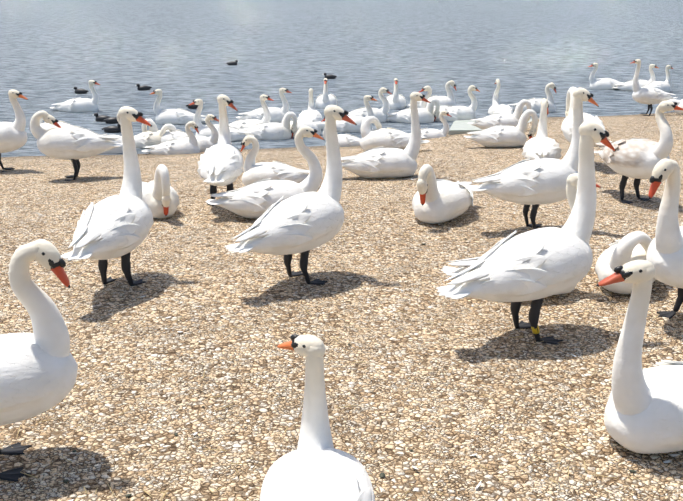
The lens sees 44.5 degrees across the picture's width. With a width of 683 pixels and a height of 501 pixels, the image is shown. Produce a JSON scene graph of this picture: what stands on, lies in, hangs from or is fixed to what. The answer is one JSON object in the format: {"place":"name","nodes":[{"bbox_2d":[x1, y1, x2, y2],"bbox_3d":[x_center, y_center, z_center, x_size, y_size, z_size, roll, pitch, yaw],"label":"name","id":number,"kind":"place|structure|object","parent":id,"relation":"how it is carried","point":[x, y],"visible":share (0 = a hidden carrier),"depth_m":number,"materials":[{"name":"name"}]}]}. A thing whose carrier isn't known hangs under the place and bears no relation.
{"place":"outdoors","nodes":[
{"label":"outdoors","id":0,"kind":"place"},
{"bbox_2d":[0,112,682,500],"bbox_3d":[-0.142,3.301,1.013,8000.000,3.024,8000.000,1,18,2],"label":"gravel beach","id":1,"kind":"structure","parent":0,"point":[444,410],"depth_m":4.66,"materials":[{"name":"beige gravel"}]},
{"bbox_2d":[0,89,27,171],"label":"swan","id":2,"kind":"object","parent":1,"relation":"on","point":[13,136],"visible":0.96,"depth_m":9.75,"materials":[{"name":"white"}]},
{"bbox_2d":[0,239,77,481],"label":"swan","id":3,"kind":"object","parent":1,"relation":"on","point":[38,369],"visible":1,"depth_m":3.33,"materials":[{"name":"white"}]},
{"bbox_2d":[30,110,122,180],"bbox_3d":[-2.894,-1.167,9.197,0.993,0.767,0.447,-3,18,-8],"label":"swan","id":4,"kind":"object","parent":1,"relation":"on","point":[74,144],"visible":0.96,"depth_m":9.04,"materials":[{"name":"white"}]},
{"bbox_2d":[61,106,153,285],"bbox_3d":[-1.517,-0.287,5.335,0.447,1.156,0.963,4,18,11],"label":"swan","id":5,"kind":"object","parent":1,"relation":"on","point":[115,226],"visible":0.98,"depth_m":5.38,"materials":[{"name":"white"}]},
{"bbox_2d":[100,114,122,153],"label":"swan","id":6,"kind":"object","parent":1,"relation":"on","point":[117,150],"visible":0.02,"depth_m":12.08,"materials":[{"name":"white"}]},
{"bbox_2d":[142,164,179,218],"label":"swan","id":7,"kind":"object","parent":1,"relation":"on","point":[160,197],"visible":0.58,"depth_m":7.21,"materials":[{"name":"white"}]},
{"bbox_2d":[142,121,199,154],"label":"swan","id":8,"kind":"object","parent":1,"relation":"on","point":[176,146],"visible":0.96,"depth_m":11.87,"materials":[{"name":"white"}]},
{"bbox_2d":[178,114,218,151],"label":"swan","id":9,"kind":"object","parent":1,"relation":"on","point":[204,142],"visible":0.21,"depth_m":12.16,"materials":[{"name":"white"}]},
{"bbox_2d":[197,94,242,205],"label":"swan","id":10,"kind":"object","parent":1,"relation":"on","point":[220,163],"visible":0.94,"depth_m":7.53,"materials":[{"name":"white"}]},
{"bbox_2d":[205,126,323,218],"bbox_3d":[-0.667,-0.675,7.223,1.048,0.795,0.482,-3,18,-8],"label":"swan","id":11,"kind":"object","parent":1,"relation":"on","point":[256,199],"visible":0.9,"depth_m":7.17,"materials":[{"name":"white"}]},
{"bbox_2d":[238,112,296,139],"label":"swan","id":12,"kind":"object","parent":1,"relation":"on","point":[271,131],"visible":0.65,"depth_m":13.15,"materials":[{"name":"white"}]},
{"bbox_2d":[240,135,308,185],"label":"swan","id":13,"kind":"object","parent":1,"relation":"on","point":[273,170],"visible":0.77,"depth_m":8.41,"materials":[{"name":"white"}]},
{"bbox_2d":[225,105,356,284],"bbox_3d":[-0.343,-0.332,5.454,1.000,1.165,0.447,-16,24,-41],"label":"swan","id":14,"kind":"object","parent":1,"relation":"on","point":[303,224],"visible":1,"depth_m":5.45,"materials":[{"name":"white"}]},
{"bbox_2d":[290,119,324,136],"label":"swan","id":15,"kind":"object","parent":1,"relation":"on","point":[318,126],"visible":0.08,"depth_m":13.42,"materials":[{"name":"white"}]},
{"bbox_2d":[259,334,374,500],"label":"swan","id":16,"kind":"object","parent":1,"relation":"on","point":[316,465],"visible":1,"depth_m":3.07,"materials":[{"name":"white"}]},
{"bbox_2d":[5,165,676,500],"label":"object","id":17,"kind":"object","parent":1,"relation":"on","point":[324,363],"visible":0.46,"depth_m":4.07,"materials":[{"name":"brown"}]},
{"bbox_2d":[321,117,360,146],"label":"swan","id":18,"kind":"object","parent":1,"relation":"on","point":[347,140],"visible":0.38,"depth_m":12.41,"materials":[{"name":"white"}]},
{"bbox_2d":[39,178,679,500],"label":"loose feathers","id":19,"kind":"object","parent":1,"relation":"on","point":[479,483],"visible":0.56,"depth_m":3.59,"materials":[{"name":"white"}]},
{"bbox_2d":[341,92,430,177],"bbox_3d":[0.421,-1.243,9.003,1.072,0.927,0.482,-1,18,-3],"label":"swan","id":20,"kind":"object","parent":1,"relation":"on","point":[379,162],"visible":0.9,"depth_m":8.95,"materials":[{"name":"white"}]},
{"bbox_2d":[360,116,429,150],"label":"swan","id":21,"kind":"object","parent":1,"relation":"on","point":[379,136],"visible":0.79,"depth_m":11.06,"materials":[{"name":"white"}]},
{"bbox_2d":[408,110,451,138],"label":"swan","id":22,"kind":"object","parent":1,"relation":"on","point":[433,133],"visible":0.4,"depth_m":12.89,"materials":[{"name":"white"}]},
{"bbox_2d":[412,164,473,223],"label":"swan","id":23,"kind":"object","parent":1,"relation":"on","point":[435,201],"visible":0.94,"depth_m":6.93,"materials":[{"name":"white"}]},
{"bbox_2d":[448,118,538,134],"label":"concrete slipway slab","id":24,"kind":"structure","parent":1,"relation":"on","point":[461,127],"depth_m":13.56,"materials":[{"name":"white concrete"}]},
{"bbox_2d":[468,99,531,129],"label":"swan","id":25,"kind":"object","parent":1,"relation":"on","point":[486,122],"visible":0.79,"depth_m":12.85,"materials":[{"name":"white"}]},
{"bbox_2d":[463,109,537,147],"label":"swan","id":26,"kind":"object","parent":1,"relation":"on","point":[497,136],"visible":1,"depth_m":11.12,"materials":[{"name":"white"}]},
{"bbox_2d":[441,173,600,294],"bbox_3d":[1.149,-0.107,5.391,0.994,0.807,0.458,1,18,2],"label":"swan","id":27,"kind":"object","parent":1,"relation":"on","point":[571,192],"visible":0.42,"depth_m":5.37,"materials":[{"name":"white"}]},
{"bbox_2d":[436,121,615,344],"bbox_3d":[1.010,-0.082,4.622,1.063,1.227,0.470,-8,20,-23],"label":"swan","id":28,"kind":"object","parent":1,"relation":"on","point":[537,266],"visible":1,"depth_m":4.57,"materials":[{"name":"white"}]},
{"bbox_2d":[467,87,598,228],"bbox_3d":[1.517,-0.717,6.686,1.041,1.156,0.447,-3,18,-8],"label":"swan","id":29,"kind":"object","parent":1,"relation":"on","point":[535,183],"visible":0.9,"depth_m":6.61,"materials":[{"name":"white"}]},
{"bbox_2d":[522,98,561,160],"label":"swan","id":30,"kind":"object","parent":1,"relation":"on","point":[541,145],"visible":0.85,"depth_m":9.58,"materials":[{"name":"white"}]},
{"bbox_2d":[561,87,611,146],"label":"swan","id":31,"kind":"object","parent":1,"relation":"on","point":[567,126],"visible":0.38,"depth_m":9.50,"materials":[{"name":"white"}]},
{"bbox_2d":[595,231,657,293],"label":"swan","id":32,"kind":"object","parent":1,"relation":"on","point":[631,246],"visible":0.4,"depth_m":5.34,"materials":[{"name":"white"}]},
{"bbox_2d":[594,101,682,203],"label":"swan","id":33,"kind":"object","parent":1,"relation":"on","point":[638,159],"visible":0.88,"depth_m":7.49,"materials":[{"name":"white"}]},
{"bbox_2d":[596,260,682,453],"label":"swan","id":34,"kind":"object","parent":1,"relation":"on","point":[643,413],"visible":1,"depth_m":3.47,"materials":[{"name":"white"}]},
{"bbox_2d":[630,59,677,115],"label":"swan","id":35,"kind":"object","parent":1,"relation":"on","point":[650,96],"visible":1,"depth_m":14.79,"materials":[{"name":"white"}]},
{"bbox_2d":[646,158,682,318],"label":"swan","id":36,"kind":"object","parent":1,"relation":"on","point":[664,255],"visible":0.98,"depth_m":4.66,"materials":[{"name":"white"}]},
{"bbox_2d":[668,99,682,114],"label":"swan","id":37,"kind":"object","parent":1,"relation":"on","point":[680,103],"visible":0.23,"depth_m":14.69,"materials":[{"name":"white"}]},
{"bbox_2d":[0,0,682,156],"bbox_3d":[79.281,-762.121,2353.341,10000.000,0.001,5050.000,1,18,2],"label":"lake water","id":38,"kind":"structure","parent":0,"point":[180,53],"depth_m":28.90,"materials":[{"name":"liquid"}]},
{"bbox_2d":[40,118,88,129],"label":"swan","id":39,"kind":"object","parent":38,"relation":"on","point":[45,125],"visible":0.08,"depth_m":13.26,"materials":[{"name":"white"}]},
{"bbox_2d":[50,80,99,111],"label":"swan","id":40,"kind":"object","parent":38,"relation":"on","point":[79,104],"visible":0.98,"depth_m":15.88,"materials":[{"name":"white"}]},
{"bbox_2d":[73,86,88,93],"bbox_3d":[-5.788,-3.543,18.493,0.382,0.186,0.166,4,18,11],"label":"duck","id":41,"kind":"object","parent":38,"relation":"on","point":[80,91],"visible":0.9,"depth_m":18.44,"materials":[{"name":"black"}]},
{"bbox_2d":[93,113,109,121],"bbox_3d":[-4.249,-2.363,14.860,0.382,0.186,0.166,1,18,2],"label":"duck","id":42,"kind":"object","parent":38,"relation":"on","point":[100,118],"visible":0.71,"depth_m":14.81,"materials":[{"name":"black"}]},
{"bbox_2d":[103,117,117,123],"bbox_3d":[-4.002,-2.301,14.668,0.382,0.186,0.166,-6,19,-17],"label":"duck","id":43,"kind":"object","parent":38,"relation":"on","point":[111,120],"visible":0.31,"depth_m":14.61,"materials":[{"name":"black"}]},
{"bbox_2d":[102,123,120,132],"bbox_3d":[-3.785,-2.018,13.797,0.382,0.186,0.166,1,18,2],"label":"duck","id":44,"kind":"object","parent":38,"relation":"on","point":[112,129],"visible":0.77,"depth_m":13.75,"materials":[{"name":"black"}]},
{"bbox_2d":[135,84,151,90],"bbox_3d":[-4.522,-3.725,19.052,0.382,0.186,0.166,-6,19,-17],"label":"duck","id":45,"kind":"object","parent":38,"relation":"on","point":[142,87],"visible":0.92,"depth_m":18.99,"materials":[{"name":"black"}]},
{"bbox_2d":[134,124,176,148],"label":"swan","id":46,"kind":"object","parent":38,"relation":"on","point":[145,139],"visible":0.38,"depth_m":12.45,"materials":[{"name":"white"}]},
{"bbox_2d":[142,119,187,142],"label":"swan","id":47,"kind":"object","parent":38,"relation":"in","point":[168,135],"visible":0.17,"depth_m":12.49,"materials":[{"name":"white"}]},
{"bbox_2d":[149,89,205,124],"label":"swan","id":48,"kind":"object","parent":38,"relation":"on","point":[178,116],"visible":0.81,"depth_m":14.54,"materials":[{"name":"white"}]},
{"bbox_2d":[186,102,203,108],"bbox_3d":[-2.867,-2.844,16.340,0.382,0.186,0.166,1,18,2],"label":"duck","id":49,"kind":"object","parent":38,"relation":"on","point":[194,106],"visible":0.35,"depth_m":16.28,"materials":[{"name":"black"}]},
{"bbox_2d":[189,99,253,141],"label":"swan","id":50,"kind":"object","parent":38,"relation":"on","point":[235,134],"visible":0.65,"depth_m":12.99,"materials":[{"name":"white"}]},
{"bbox_2d":[226,60,238,64],"bbox_3d":[-3.221,-5.538,24.633,0.382,0.186,0.166,-3,18,-8],"label":"duck","id":51,"kind":"object","parent":38,"relation":"on","point":[232,63],"visible":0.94,"depth_m":24.59,"materials":[{"name":"black"}]},
{"bbox_2d":[229,94,273,128],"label":"swan","id":52,"kind":"object","parent":38,"relation":"on","point":[243,123],"visible":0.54,"depth_m":13.46,"materials":[{"name":"white"}]},
{"bbox_2d":[236,88,291,122],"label":"swan","id":53,"kind":"object","parent":38,"relation":"on","point":[277,114],"visible":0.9,"depth_m":14.75,"materials":[{"name":"white"}]},
{"bbox_2d":[297,88,322,121],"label":"swan","id":54,"kind":"object","parent":38,"relation":"on","point":[311,113],"visible":0.6,"depth_m":14.41,"materials":[{"name":"white"}]},
{"bbox_2d":[316,78,337,108],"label":"swan","id":55,"kind":"object","parent":38,"relation":"on","point":[324,100],"visible":0.96,"depth_m":16.27,"materials":[{"name":"white"}]},
{"bbox_2d":[322,73,336,78],"bbox_3d":[-0.296,-4.436,21.241,0.382,0.186,0.166,1,18,2],"label":"duck","id":56,"kind":"object","parent":38,"relation":"on","point":[329,76],"visible":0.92,"depth_m":21.19,"materials":[{"name":"black"}]},
{"bbox_2d":[336,95,376,131],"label":"swan","id":57,"kind":"object","parent":38,"relation":"on","point":[343,126],"visible":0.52,"depth_m":13.78,"materials":[{"name":"white"}]},
{"bbox_2d":[348,87,391,122],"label":"swan","id":58,"kind":"object","parent":38,"relation":"on","point":[380,115],"visible":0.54,"depth_m":14.70,"materials":[{"name":"white"}]},
{"bbox_2d":[386,78,406,108],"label":"swan","id":59,"kind":"object","parent":38,"relation":"on","point":[396,100],"visible":0.94,"depth_m":16.22,"materials":[{"name":"white"}]},
{"bbox_2d":[386,98,439,122],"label":"swan","id":60,"kind":"object","parent":38,"relation":"on","point":[427,115],"visible":0.81,"depth_m":14.69,"materials":[{"name":"white"}]},
{"bbox_2d":[409,80,456,107],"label":"swan","id":61,"kind":"object","parent":38,"relation":"on","point":[448,99],"visible":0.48,"depth_m":16.20,"materials":[{"name":"white"}]},
{"bbox_2d":[419,86,451,120],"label":"swan","id":62,"kind":"object","parent":38,"relation":"in","point":[423,104],"visible":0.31,"depth_m":14.91,"materials":[{"name":"white"}]},
{"bbox_2d":[436,85,479,120],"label":"swan","id":63,"kind":"object","parent":38,"relation":"on","point":[461,113],"visible":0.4,"depth_m":14.90,"materials":[{"name":"white"}]},
{"bbox_2d":[488,79,513,114],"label":"swan","id":64,"kind":"object","parent":38,"relation":"on","point":[496,107],"visible":0.62,"depth_m":15.01,"materials":[{"name":"white"}]},
{"bbox_2d":[508,83,556,112],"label":"swan","id":65,"kind":"object","parent":38,"relation":"on","point":[535,105],"visible":0.46,"depth_m":15.84,"materials":[{"name":"white"}]},
{"bbox_2d":[588,63,622,89],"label":"swan","id":66,"kind":"object","parent":38,"relation":"on","point":[603,84],"visible":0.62,"depth_m":19.10,"materials":[{"name":"white"}]},
{"bbox_2d":[612,64,657,90],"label":"swan","id":67,"kind":"object","parent":38,"relation":"on","point":[627,86],"visible":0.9,"depth_m":18.89,"materials":[{"name":"white"}]},
{"bbox_2d":[644,65,672,92],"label":"swan","id":68,"kind":"object","parent":38,"relation":"on","point":[665,86],"visible":0.48,"depth_m":18.58,"materials":[{"name":"white"}]},
{"bbox_2d":[63,180,670,496],"bbox_3d":[0.153,0.134,6.053,4.317,0.130,6.004,1,18,2],"label":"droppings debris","id":69,"kind":"object","parent":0,"point":[381,475],"visible":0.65,"depth_m":3.52,"materials":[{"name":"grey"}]}
]}

